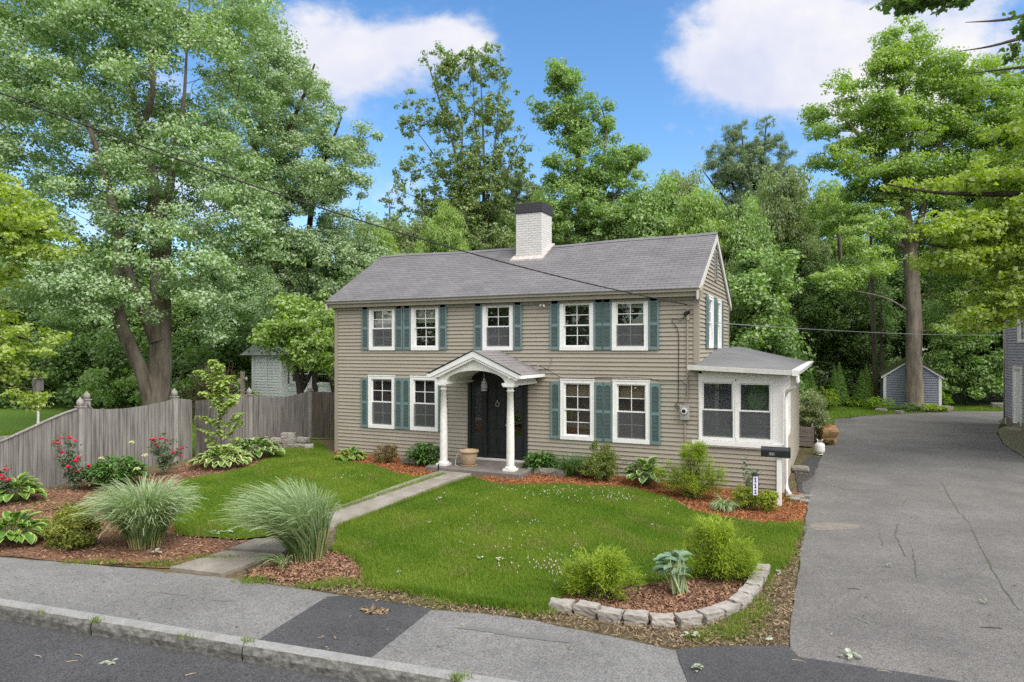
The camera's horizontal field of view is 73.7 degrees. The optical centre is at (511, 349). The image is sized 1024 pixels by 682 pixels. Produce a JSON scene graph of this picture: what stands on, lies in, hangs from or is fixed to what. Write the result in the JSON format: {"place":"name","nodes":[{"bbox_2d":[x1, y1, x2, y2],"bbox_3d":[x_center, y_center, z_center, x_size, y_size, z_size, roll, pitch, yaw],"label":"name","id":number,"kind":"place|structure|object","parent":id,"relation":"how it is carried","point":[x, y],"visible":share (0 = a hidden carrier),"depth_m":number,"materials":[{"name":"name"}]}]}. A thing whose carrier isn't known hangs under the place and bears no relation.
{"place":"outdoors","nodes":[
{"label":"outdoors","id":0,"kind":"place"},
{"bbox_2d":[0,401,332,454],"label":"side lawn","id":1,"kind":"structure","parent":0,"point":[12,419],"depth_m":33.09,"materials":[{"name":"green plant"}]},
{"bbox_2d":[27,302,135,403],"bbox_3d":[-24.606,0.285,39.949,6.444,6.351,6.927,0,0,35],"label":"woodland tree","id":2,"kind":"object","parent":1,"relation":"on","point":[77,326],"visible":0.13,"depth_m":38.36,"materials":[{"name":"green plant"}]},
{"bbox_2d":[0,0,307,429],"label":"silver maple","id":3,"kind":"object","parent":1,"relation":"on","point":[120,160],"visible":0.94,"depth_m":26.14,"materials":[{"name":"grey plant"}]},
{"bbox_2d":[176,359,246,420],"bbox_3d":[-13.754,1.760,31.069,3.512,2.904,2.916,0,0,-10],"label":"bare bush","id":4,"kind":"object","parent":1,"relation":"on","point":[192,393],"visible":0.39,"depth_m":30.81,"materials":[{"name":"green plant"}]},
{"bbox_2d":[247,290,334,393],"bbox_3d":[-8.123,0.527,26.367,3.769,5.646,3.832,0,0,25],"label":"young maple","id":5,"kind":"object","parent":1,"relation":"on","point":[295,334],"visible":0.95,"depth_m":25.78,"materials":[{"name":"green plant"}]},
{"bbox_2d":[193,0,394,413],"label":"silver maple","id":6,"kind":"object","parent":1,"relation":"on","point":[315,178],"visible":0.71,"depth_m":31.92,"materials":[{"name":"green plant"}]},
{"bbox_2d":[0,619,356,681],"bbox_3d":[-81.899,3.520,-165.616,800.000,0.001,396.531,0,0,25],"label":"street","id":7,"kind":"structure","parent":0,"point":[22,645],"depth_m":7.65,"materials":[{"name":"grey asphalt"}]},
{"bbox_2d":[0,598,101,634],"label":"kerb stone","id":8,"kind":"object","parent":7,"relation":"on","point":[70,620],"visible":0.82,"depth_m":8.66,"materials":[{"name":"stone"}]},
{"bbox_2d":[91,615,249,660],"bbox_3d":[-4.085,3.492,8.113,2.235,0.341,0.168,0,0,18],"label":"kerb stone","id":9,"kind":"object","parent":7,"relation":"on","point":[219,645],"visible":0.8,"depth_m":8.05,"materials":[{"name":"stone"}]},
{"bbox_2d":[242,639,457,681],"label":"kerb stone","id":10,"kind":"object","parent":7,"relation":"on","point":[320,662],"visible":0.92,"depth_m":7.34,"materials":[{"name":"stone"}]},
{"bbox_2d":[178,442,413,538],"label":"lawn","id":11,"kind":"structure","parent":0,"point":[268,482],"depth_m":16.06,"materials":[{"name":"green plant"}]},
{"bbox_2d":[0,557,687,681],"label":"pavement","id":12,"kind":"structure","parent":0,"point":[507,657],"depth_m":8.33,"materials":[{"name":"concrete"}]},
{"bbox_2d":[259,595,431,657],"bbox_3d":[-1.966,3.341,8.284,1.523,0.030,1.614,0,0,17],"label":"pavement patch","id":13,"kind":"object","parent":12,"relation":"on","point":[370,635],"visible":0.97,"depth_m":8.19,"materials":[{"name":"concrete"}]},
{"bbox_2d":[454,626,573,642],"bbox_3d":[0.001,3.329,7.991,1.458,0.001,0.146,0,0,19],"label":"pavement streak","id":14,"kind":"object","parent":12,"relation":"on","point":[514,634],"visible":1,"depth_m":7.97,"materials":[{"name":"grey concrete"}]},
{"bbox_2d":[175,440,795,601],"bbox_3d":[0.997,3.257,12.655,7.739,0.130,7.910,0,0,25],"label":"lawn","id":15,"kind":"structure","parent":0,"point":[560,596],"depth_m":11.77,"materials":[{"name":"green plant"}]},
{"bbox_2d":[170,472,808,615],"bbox_3d":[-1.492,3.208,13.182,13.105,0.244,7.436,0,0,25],"label":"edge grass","id":16,"kind":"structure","parent":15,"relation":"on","point":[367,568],"depth_m":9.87,"materials":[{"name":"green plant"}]},
{"bbox_2d":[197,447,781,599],"bbox_3d":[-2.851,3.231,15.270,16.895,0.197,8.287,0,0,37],"label":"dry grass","id":17,"kind":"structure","parent":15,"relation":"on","point":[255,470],"depth_m":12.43,"materials":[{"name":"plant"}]},
{"bbox_2d":[0,355,1023,650],"bbox_3d":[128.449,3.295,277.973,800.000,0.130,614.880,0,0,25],"label":"ground","id":18,"kind":"structure","parent":0,"point":[804,453],"depth_m":9.20,"materials":[{"name":"soil"}]},
{"bbox_2d":[0,172,87,411],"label":"maple tree","id":19,"kind":"object","parent":18,"relation":"on","point":[20,223],"visible":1,"depth_m":19.48,"materials":[{"name":"green plant"}]},
{"bbox_2d":[0,256,110,366],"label":"woodland tree","id":20,"kind":"object","parent":18,"relation":"on","point":[30,317],"visible":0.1,"depth_m":40.30,"materials":[{"name":"green plant"}]},
{"bbox_2d":[0,388,191,491],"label":"wooden fence","id":21,"kind":"object","parent":18,"relation":"on","point":[96,433],"visible":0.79,"depth_m":17.64,"materials":[{"name":"grey wood"}]},
{"bbox_2d":[0,449,274,567],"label":"mulch bed","id":22,"kind":"object","parent":18,"relation":"on","point":[39,545],"visible":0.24,"depth_m":11.81,"materials":[{"name":"brown wood"}]},
{"bbox_2d":[0,472,46,502],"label":"hosta","id":23,"kind":"object","parent":22,"relation":"on","point":[21,487],"visible":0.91,"depth_m":14.93,"materials":[{"name":"green plant"}]},
{"bbox_2d":[0,509,50,543],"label":"hosta","id":24,"kind":"object","parent":22,"relation":"on","point":[24,522],"visible":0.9,"depth_m":11.69,"materials":[{"name":"green plant"}]},
{"bbox_2d":[51,432,92,489],"bbox_3d":[-10.328,2.628,16.097,0.978,1.417,0.654,0,0,25],"label":"rose bush","id":25,"kind":"object","parent":22,"relation":"on","point":[75,475],"visible":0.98,"depth_m":16.12,"materials":[{"name":"green plant"}]},
{"bbox_2d":[40,501,104,549],"bbox_3d":[-7.416,2.950,11.526,1.032,0.781,0.896,0,0,25],"label":"spirea","id":26,"kind":"object","parent":22,"relation":"on","point":[61,532],"visible":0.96,"depth_m":11.34,"materials":[{"name":"green plant"}]},
{"bbox_2d":[79,441,152,486],"bbox_3d":[-9.461,2.754,16.421,1.690,1.108,1.479,0,0,25],"label":"peony","id":27,"kind":"object","parent":22,"relation":"on","point":[104,473],"visible":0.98,"depth_m":16.24,"materials":[{"name":"green plant"}]},
{"bbox_2d":[66,472,206,549],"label":"ornamental grass","id":28,"kind":"object","parent":22,"relation":"on","point":[149,514],"depth_m":11.29,"materials":[{"name":"plant"}]},
{"bbox_2d":[146,433,187,474],"bbox_3d":[-9.008,2.709,17.721,1.066,1.110,0.695,0,0,-2],"label":"rose bush","id":29,"kind":"object","parent":22,"relation":"on","point":[163,458],"visible":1,"depth_m":17.71,"materials":[{"name":"green plant"}]},
{"bbox_2d":[192,359,244,446],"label":"linden sapling","id":30,"kind":"object","parent":22,"relation":"on","point":[214,366],"visible":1,"depth_m":20.08,"materials":[{"name":"green plant"}]},
{"bbox_2d":[187,444,256,467],"bbox_3d":[-8.000,2.926,18.819,1.742,0.597,1.679,0,0,-4],"label":"hosta","id":31,"kind":"object","parent":22,"relation":"on","point":[223,456],"visible":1,"depth_m":18.54,"materials":[{"name":"green plant"}]},
{"bbox_2d":[231,436,284,457],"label":"hosta","id":32,"kind":"object","parent":22,"relation":"on","point":[266,445],"visible":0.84,"depth_m":20.00,"materials":[{"name":"green plant"}]},
{"bbox_2d":[170,550,276,576],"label":"walk slab","id":33,"kind":"structure","parent":18,"relation":"on","point":[216,566],"depth_m":10.55,"materials":[{"name":"concrete"}]},
{"bbox_2d":[229,538,288,553],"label":"walk slab","id":34,"kind":"structure","parent":18,"relation":"on","point":[268,546],"depth_m":11.44,"materials":[{"name":"concrete"}]},
{"bbox_2d":[194,384,334,456],"bbox_3d":[-7.631,2.269,23.238,2.614,2.062,6.251,0,0,56],"label":"wooden fence","id":35,"kind":"object","parent":18,"relation":"on","point":[269,417],"visible":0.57,"depth_m":23.24,"materials":[{"name":"grey wood"}]},
{"bbox_2d":[240,334,330,396],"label":"cottage","id":36,"kind":"structure","parent":18,"relation":"on","point":[270,378],"depth_m":34.59,"materials":[{"name":"grey wood"}]},
{"bbox_2d":[335,452,438,475],"bbox_3d":[-3.764,3.213,19.179,5.198,0.003,2.510,0,0,25],"label":"mulch bed","id":37,"kind":"object","parent":18,"relation":"on","point":[393,464],"visible":0.23,"depth_m":18.86,"materials":[{"name":"red wood"}]},
{"bbox_2d":[404,442,439,464],"bbox_3d":[-2.439,2.883,18.872,1.212,0.645,1.199,0,0,25],"label":"peony","id":38,"kind":"object","parent":37,"relation":"on","point":[420,454],"visible":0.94,"depth_m":18.63,"materials":[{"name":"green plant"}]},
{"bbox_2d":[327,471,470,530],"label":"front walk","id":39,"kind":"structure","parent":18,"relation":"on","point":[379,501],"depth_m":14.99,"materials":[{"name":"concrete"}]},
{"bbox_2d":[14,447,815,681],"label":"verge weeds","id":40,"kind":"object","parent":18,"relation":"on","point":[738,617],"visible":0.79,"depth_m":8.92,"materials":[{"name":"green plant"}]},
{"bbox_2d":[0,257,1002,410],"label":"undergrowth","id":41,"kind":"object","parent":18,"relation":"on","point":[102,350],"visible":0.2,"depth_m":37.52,"materials":[{"name":"green plant"}]},
{"bbox_2d":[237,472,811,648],"bbox_3d":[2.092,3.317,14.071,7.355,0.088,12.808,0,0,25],"label":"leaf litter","id":42,"kind":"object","parent":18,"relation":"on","point":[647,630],"visible":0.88,"depth_m":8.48,"materials":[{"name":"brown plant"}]},
{"bbox_2d":[325,201,814,496],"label":"colonial house","id":43,"kind":"structure","parent":18,"relation":"on","point":[426,344],"depth_m":18.55,"materials":[{"name":"beige wood"}]},
{"bbox_2d":[0,92,686,304],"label":"service cable","id":44,"kind":"object","parent":43,"relation":"attached to","point":[318,206],"visible":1,"depth_m":13.36,"materials":[{"name":"black rubber"}]},
{"bbox_2d":[368,375,394,428],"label":"window","id":45,"kind":"structure","parent":43,"relation":"in","point":[381,388],"depth_m":20.84,"materials":[{"name":"white paint"}]},
{"bbox_2d":[369,306,394,349],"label":"window","id":46,"kind":"structure","parent":43,"relation":"in","point":[381,321],"depth_m":20.83,"materials":[{"name":"white paint"}]},
{"bbox_2d":[410,376,438,431],"bbox_3d":[-2.458,1.607,20.257,1.250,1.657,0.600,0,0,25],"label":"window","id":47,"kind":"structure","parent":43,"relation":"in","point":[423,389],"depth_m":20.54,"materials":[{"name":"white paint"}]},
{"bbox_2d":[411,305,438,349],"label":"window","id":48,"kind":"structure","parent":43,"relation":"in","point":[424,321],"depth_m":20.17,"materials":[{"name":"white paint"}]},
{"bbox_2d":[487,382,506,457],"bbox_3d":[-0.398,1.965,19.023,0.660,2.110,0.114,0,0,25],"label":"front door","id":49,"kind":"structure","parent":43,"relation":"in","point":[496,393],"depth_m":19.04,"materials":[{"name":"black paint"}]},
{"bbox_2d":[482,302,512,349],"bbox_3d":[-0.280,-0.618,19.224,1.230,1.387,0.600,0,0,25],"label":"window","id":50,"kind":"structure","parent":43,"relation":"in","point":[497,321],"depth_m":19.47,"materials":[{"name":"white paint"}]},
{"bbox_2d":[559,300,593,349],"bbox_3d":[1.816,-0.618,18.230,1.230,1.387,0.600,0,0,25],"label":"window","id":51,"kind":"structure","parent":43,"relation":"in","point":[576,319],"depth_m":18.44,"materials":[{"name":"white paint"}]},
{"bbox_2d":[560,378,594,440],"bbox_3d":[1.909,1.607,18.380,1.230,1.657,0.950,0,0,25],"label":"window","id":52,"kind":"structure","parent":43,"relation":"in","point":[576,395],"depth_m":18.15,"materials":[{"name":"white paint"}]},
{"bbox_2d":[612,298,647,349],"bbox_3d":[3.117,-0.618,17.613,1.230,1.387,0.600,0,0,25],"label":"window","id":53,"kind":"structure","parent":43,"relation":"in","point":[629,319],"depth_m":17.57,"materials":[{"name":"white paint"}]},
{"bbox_2d":[612,379,649,444],"bbox_3d":[3.219,1.607,17.758,1.250,1.657,0.950,0,0,25],"label":"window","id":54,"kind":"structure","parent":43,"relation":"in","point":[631,398],"depth_m":17.54,"materials":[{"name":"white paint"}]},
{"bbox_2d":[699,379,735,440],"bbox_3d":[4.960,1.454,16.471,0.874,1.472,0.115,0,0,25],"label":"sunroom window","id":55,"kind":"structure","parent":43,"relation":"in","point":[701,381],"depth_m":16.46,"materials":[{"name":"white paint"}]},
{"bbox_2d":[736,379,773,442],"bbox_3d":[5.728,1.454,16.106,0.874,1.472,0.115,0,0,25],"label":"sunroom window","id":56,"kind":"structure","parent":43,"relation":"in","point":[738,382],"depth_m":16.08,"materials":[{"name":"white paint"}]},
{"bbox_2d":[743,385,768,414],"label":"hanging plant","id":57,"kind":"object","parent":43,"relation":"hanging from","point":[755,397],"visible":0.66,"depth_m":16.60,"materials":[{"name":"green plant"}]},
{"bbox_2d":[334,451,806,522],"bbox_3d":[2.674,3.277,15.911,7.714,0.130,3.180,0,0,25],"label":"mulch bed","id":58,"kind":"object","parent":18,"relation":"on","point":[706,507],"visible":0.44,"depth_m":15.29,"materials":[{"name":"red wood"}]},
{"bbox_2d":[521,450,559,469],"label":"lily clump","id":59,"kind":"object","parent":58,"relation":"on","point":[535,458],"visible":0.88,"depth_m":17.74,"materials":[{"name":"green plant"}]},
{"bbox_2d":[548,449,593,476],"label":"ornamental grass","id":60,"kind":"object","parent":58,"relation":"on","point":[570,467],"depth_m":17.20,"materials":[{"name":"green plant"}]},
{"bbox_2d":[576,439,628,481],"bbox_3d":[2.127,2.751,17.003,1.057,1.005,1.208,0,0,-38],"label":"boxwood","id":61,"kind":"object","parent":58,"relation":"on","point":[605,462],"visible":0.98,"depth_m":16.79,"materials":[{"name":"green plant"}]},
{"bbox_2d":[623,456,670,485],"bbox_3d":[3.246,2.942,16.521,1.139,0.711,1.208,0,0,8],"label":"hosta","id":62,"kind":"object","parent":58,"relation":"on","point":[644,466],"visible":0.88,"depth_m":16.41,"materials":[{"name":"green plant"}]},
{"bbox_2d":[652,438,731,498],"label":"golden cypress","id":63,"kind":"object","parent":58,"relation":"on","point":[692,486],"visible":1,"depth_m":15.25,"materials":[{"name":"green plant"}]},
{"bbox_2d":[730,482,761,509],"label":"lime shrub","id":64,"kind":"object","parent":58,"relation":"on","point":[745,496],"visible":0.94,"depth_m":14.18,"materials":[{"name":"green plant"}]},
{"bbox_2d":[761,446,790,506],"bbox_3d":[5.612,2.750,14.527,0.582,1.360,0.181,0,0,25],"label":"mailbox","id":65,"kind":"object","parent":58,"relation":"on","point":[779,453],"visible":0.88,"depth_m":14.45,"materials":[{"name":"white paint"}]},
{"bbox_2d":[566,575,746,621],"bbox_3d":[2.293,3.330,9.134,3.486,0.001,1.516,0,0,-18],"label":"mulch bed","id":66,"kind":"object","parent":18,"relation":"on","point":[666,607],"visible":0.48,"depth_m":9.16,"materials":[{"name":"brown wood"}]},
{"bbox_2d":[0,445,751,620],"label":"mulch chips","id":67,"kind":"object","parent":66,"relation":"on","point":[725,584],"visible":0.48,"depth_m":10.24,"materials":[{"name":"brown wood"}]},
{"bbox_2d":[211,475,344,562],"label":"ornamental grass","id":68,"kind":"object","parent":67,"relation":"on","point":[298,525],"depth_m":10.57,"materials":[{"name":"plant"}]},
{"bbox_2d":[555,540,647,601],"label":"golden cypress","id":69,"kind":"object","parent":66,"relation":"on","point":[591,575],"visible":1,"depth_m":9.10,"materials":[{"name":"green plant"}]},
{"bbox_2d":[648,549,694,595],"bbox_3d":[2.214,3.050,9.380,0.716,0.570,0.577,0,0,-15],"label":"hosta","id":70,"kind":"object","parent":66,"relation":"on","point":[678,581],"visible":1,"depth_m":9.31,"materials":[{"name":"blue plant"}]},
{"bbox_2d":[675,511,764,582],"bbox_3d":[3.010,2.867,9.881,1.272,0.952,0.950,0,0,15],"label":"golden cypress","id":71,"kind":"object","parent":66,"relation":"on","point":[712,553],"visible":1,"depth_m":9.84,"materials":[{"name":"green plant"}]},
{"bbox_2d":[677,645,958,681],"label":"driveway apron","id":72,"kind":"object","parent":18,"relation":"on","point":[760,663],"visible":0.95,"depth_m":7.10,"materials":[{"name":"grey asphalt"}]},
{"bbox_2d":[869,0,1023,65],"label":"oak tree","id":73,"kind":"object","parent":18,"relation":"on","point":[904,7],"visible":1,"depth_m":8.02,"materials":[{"name":"green plant"}]},
{"bbox_2d":[879,2,1023,336],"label":"maple tree","id":74,"kind":"object","parent":18,"relation":"on","point":[1000,222],"visible":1,"depth_m":18.75,"materials":[{"name":"green plant"}]},
{"bbox_2d":[993,266,1023,431],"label":"neighbour house","id":75,"kind":"structure","parent":18,"relation":"on","point":[1013,376],"depth_m":28.98,"materials":[{"name":"grey wood"}]},
{"bbox_2d":[996,425,1023,456],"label":"gravel strip","id":76,"kind":"object","parent":18,"relation":"on","point":[1011,437],"visible":0.95,"depth_m":25.66,"materials":[{"name":"grey gravel"}]},
{"bbox_2d":[23,362,1015,451],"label":"forest floor","id":77,"kind":"structure","parent":0,"point":[1002,424],"depth_m":42.94,"materials":[{"name":"green plant"}]},
{"bbox_2d":[87,233,189,331],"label":"woodland tree","id":78,"kind":"object","parent":77,"relation":"on","point":[144,288],"visible":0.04,"depth_m":48.16,"materials":[{"name":"green plant"}]},
{"bbox_2d":[112,290,225,383],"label":"woodland tree","id":79,"kind":"object","parent":77,"relation":"on","point":[181,312],"visible":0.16,"depth_m":40.15,"materials":[{"name":"green plant"}]},
{"bbox_2d":[178,258,285,359],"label":"woodland tree","id":80,"kind":"object","parent":77,"relation":"on","point":[246,300],"visible":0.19,"depth_m":42.79,"materials":[{"name":"green plant"}]},
{"bbox_2d":[329,220,415,287],"bbox_3d":[-7.555,-1.812,37.286,5.700,10.717,5.306,0,0,-9],"label":"woodland tree","id":81,"kind":"object","parent":77,"relation":"on","point":[387,239],"visible":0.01,"depth_m":36.58,"materials":[{"name":"green plant"}]},
{"bbox_2d":[381,209,435,253],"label":"woodland tree","id":82,"kind":"object","parent":77,"relation":"on","point":[405,243],"visible":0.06,"depth_m":40.12,"materials":[{"name":"green plant"}]},
{"bbox_2d":[413,197,471,252],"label":"woodland tree","id":83,"kind":"object","parent":77,"relation":"on","point":[445,229],"visible":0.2,"depth_m":38.56,"materials":[{"name":"green plant"}]},
{"bbox_2d":[377,40,539,252],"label":"open tree","id":84,"kind":"object","parent":77,"relation":"on","point":[474,182],"visible":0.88,"depth_m":41.43,"materials":[{"name":"green plant"}]},
{"bbox_2d":[487,164,544,216],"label":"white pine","id":85,"kind":"object","parent":77,"relation":"on","point":[514,196],"visible":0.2,"depth_m":53.23,"materials":[{"name":"green plant"}]},
{"bbox_2d":[66,247,1002,409],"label":"understorey branches","id":86,"kind":"object","parent":77,"relation":"on","point":[752,296],"visible":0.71,"depth_m":32.21,"materials":[{"name":"green plant"}]},
{"bbox_2d":[523,57,669,244],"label":"broadleaf tree","id":87,"kind":"object","parent":77,"relation":"on","point":[582,187],"visible":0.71,"depth_m":42.15,"materials":[{"name":"green plant"}]},
{"bbox_2d":[602,168,689,240],"bbox_3d":[8.726,-3.572,40.976,7.601,14.382,7.736,0,0,-22],"label":"woodland tree","id":88,"kind":"object","parent":77,"relation":"on","point":[650,219],"visible":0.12,"depth_m":39.15,"materials":[{"name":"green plant"}]},
{"bbox_2d":[645,161,706,214],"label":"woodland tree","id":89,"kind":"object","parent":77,"relation":"on","point":[685,188],"visible":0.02,"depth_m":48.84,"materials":[{"name":"green plant"}]},
{"bbox_2d":[665,182,741,304],"bbox_3d":[10.701,-2.869,38.087,5.620,12.920,6.037,0,0,-45],"label":"woodland tree","id":90,"kind":"object","parent":77,"relation":"on","point":[704,214],"visible":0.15,"depth_m":37.17,"materials":[{"name":"green plant"}]},
{"bbox_2d":[698,113,797,224],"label":"white pine","id":91,"kind":"object","parent":77,"relation":"on","point":[741,173],"visible":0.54,"depth_m":51.31,"materials":[{"name":"green plant"}]},
{"bbox_2d":[722,191,787,309],"bbox_3d":[12.447,-2.488,37.004,5.145,12.124,5.236,0,0,-29],"label":"woodland tree","id":92,"kind":"object","parent":77,"relation":"on","point":[747,233],"visible":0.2,"depth_m":35.85,"materials":[{"name":"green plant"}]},
{"bbox_2d":[728,248,798,357],"bbox_3d":[11.756,-0.711,32.953,4.083,8.426,3.798,0,0,41],"label":"woodland tree","id":93,"kind":"object","parent":77,"relation":"on","point":[739,271],"visible":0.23,"depth_m":32.17,"materials":[{"name":"green plant"}]},
{"bbox_2d":[755,161,833,356],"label":"woodland tree","id":94,"kind":"object","parent":77,"relation":"on","point":[785,206],"visible":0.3,"depth_m":45.70,"materials":[{"name":"green plant"}]},
{"bbox_2d":[773,235,847,375],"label":"woodland tree","id":95,"kind":"object","parent":77,"relation":"on","point":[817,341],"visible":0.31,"depth_m":44.39,"materials":[{"name":"green plant"}]},
{"bbox_2d":[799,388,832,441],"bbox_3d":[10.918,2.373,24.823,1.371,1.933,1.496,0,0,25],"label":"dogwood bush","id":96,"kind":"object","parent":77,"relation":"on","point":[811,405],"visible":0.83,"depth_m":24.55,"materials":[{"name":"green plant"}]},
{"bbox_2d":[790,178,884,379],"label":"woodland tree","id":97,"kind":"object","parent":77,"relation":"on","point":[851,243],"visible":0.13,"depth_m":48.61,"materials":[{"name":"green plant"}]},
{"bbox_2d":[815,254,901,396],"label":"woodland tree","id":98,"kind":"object","parent":77,"relation":"on","point":[849,309],"visible":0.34,"depth_m":44.26,"materials":[{"name":"green plant"}]},
{"bbox_2d":[862,234,885,397],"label":"slender tree","id":99,"kind":"object","parent":77,"relation":"on","point":[874,349],"visible":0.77,"depth_m":41.90,"materials":[{"name":"brown plant"}]},
{"bbox_2d":[862,212,971,360],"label":"woodland tree","id":100,"kind":"object","parent":77,"relation":"on","point":[896,279],"visible":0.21,"depth_m":49.72,"materials":[{"name":"green plant"}]},
{"bbox_2d":[802,404,998,423],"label":"lawn","id":101,"kind":"structure","parent":0,"point":[878,413],"depth_m":36.06,"materials":[{"name":"green plant"}]},
{"bbox_2d":[0,403,1002,454],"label":"grass","id":102,"kind":"structure","parent":101,"relation":"on","point":[854,409],"depth_m":35.89,"materials":[{"name":"green plant"}]},
{"bbox_2d":[825,362,850,406],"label":"arborvitae","id":103,"kind":"object","parent":101,"relation":"on","point":[837,383],"visible":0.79,"depth_m":39.21,"materials":[{"name":"green plant"}]},
{"bbox_2d":[851,365,876,406],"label":"arborvitae","id":104,"kind":"object","parent":101,"relation":"on","point":[864,390],"visible":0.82,"depth_m":39.23,"materials":[{"name":"green plant"}]},
{"bbox_2d":[795,14,1023,410],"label":"maple tree","id":105,"kind":"object","parent":101,"relation":"on","point":[896,118],"visible":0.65,"depth_m":36.20,"materials":[{"name":"green plant"}]},
{"bbox_2d":[878,357,944,407],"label":"garden shed","id":106,"kind":"structure","parent":101,"relation":"on","point":[892,381],"depth_m":37.97,"materials":[{"name":"blue"}]},
{"bbox_2d":[790,411,1023,681],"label":"driveway","id":107,"kind":"structure","parent":0,"point":[923,622],"depth_m":11.18,"materials":[{"name":"grey asphalt"}]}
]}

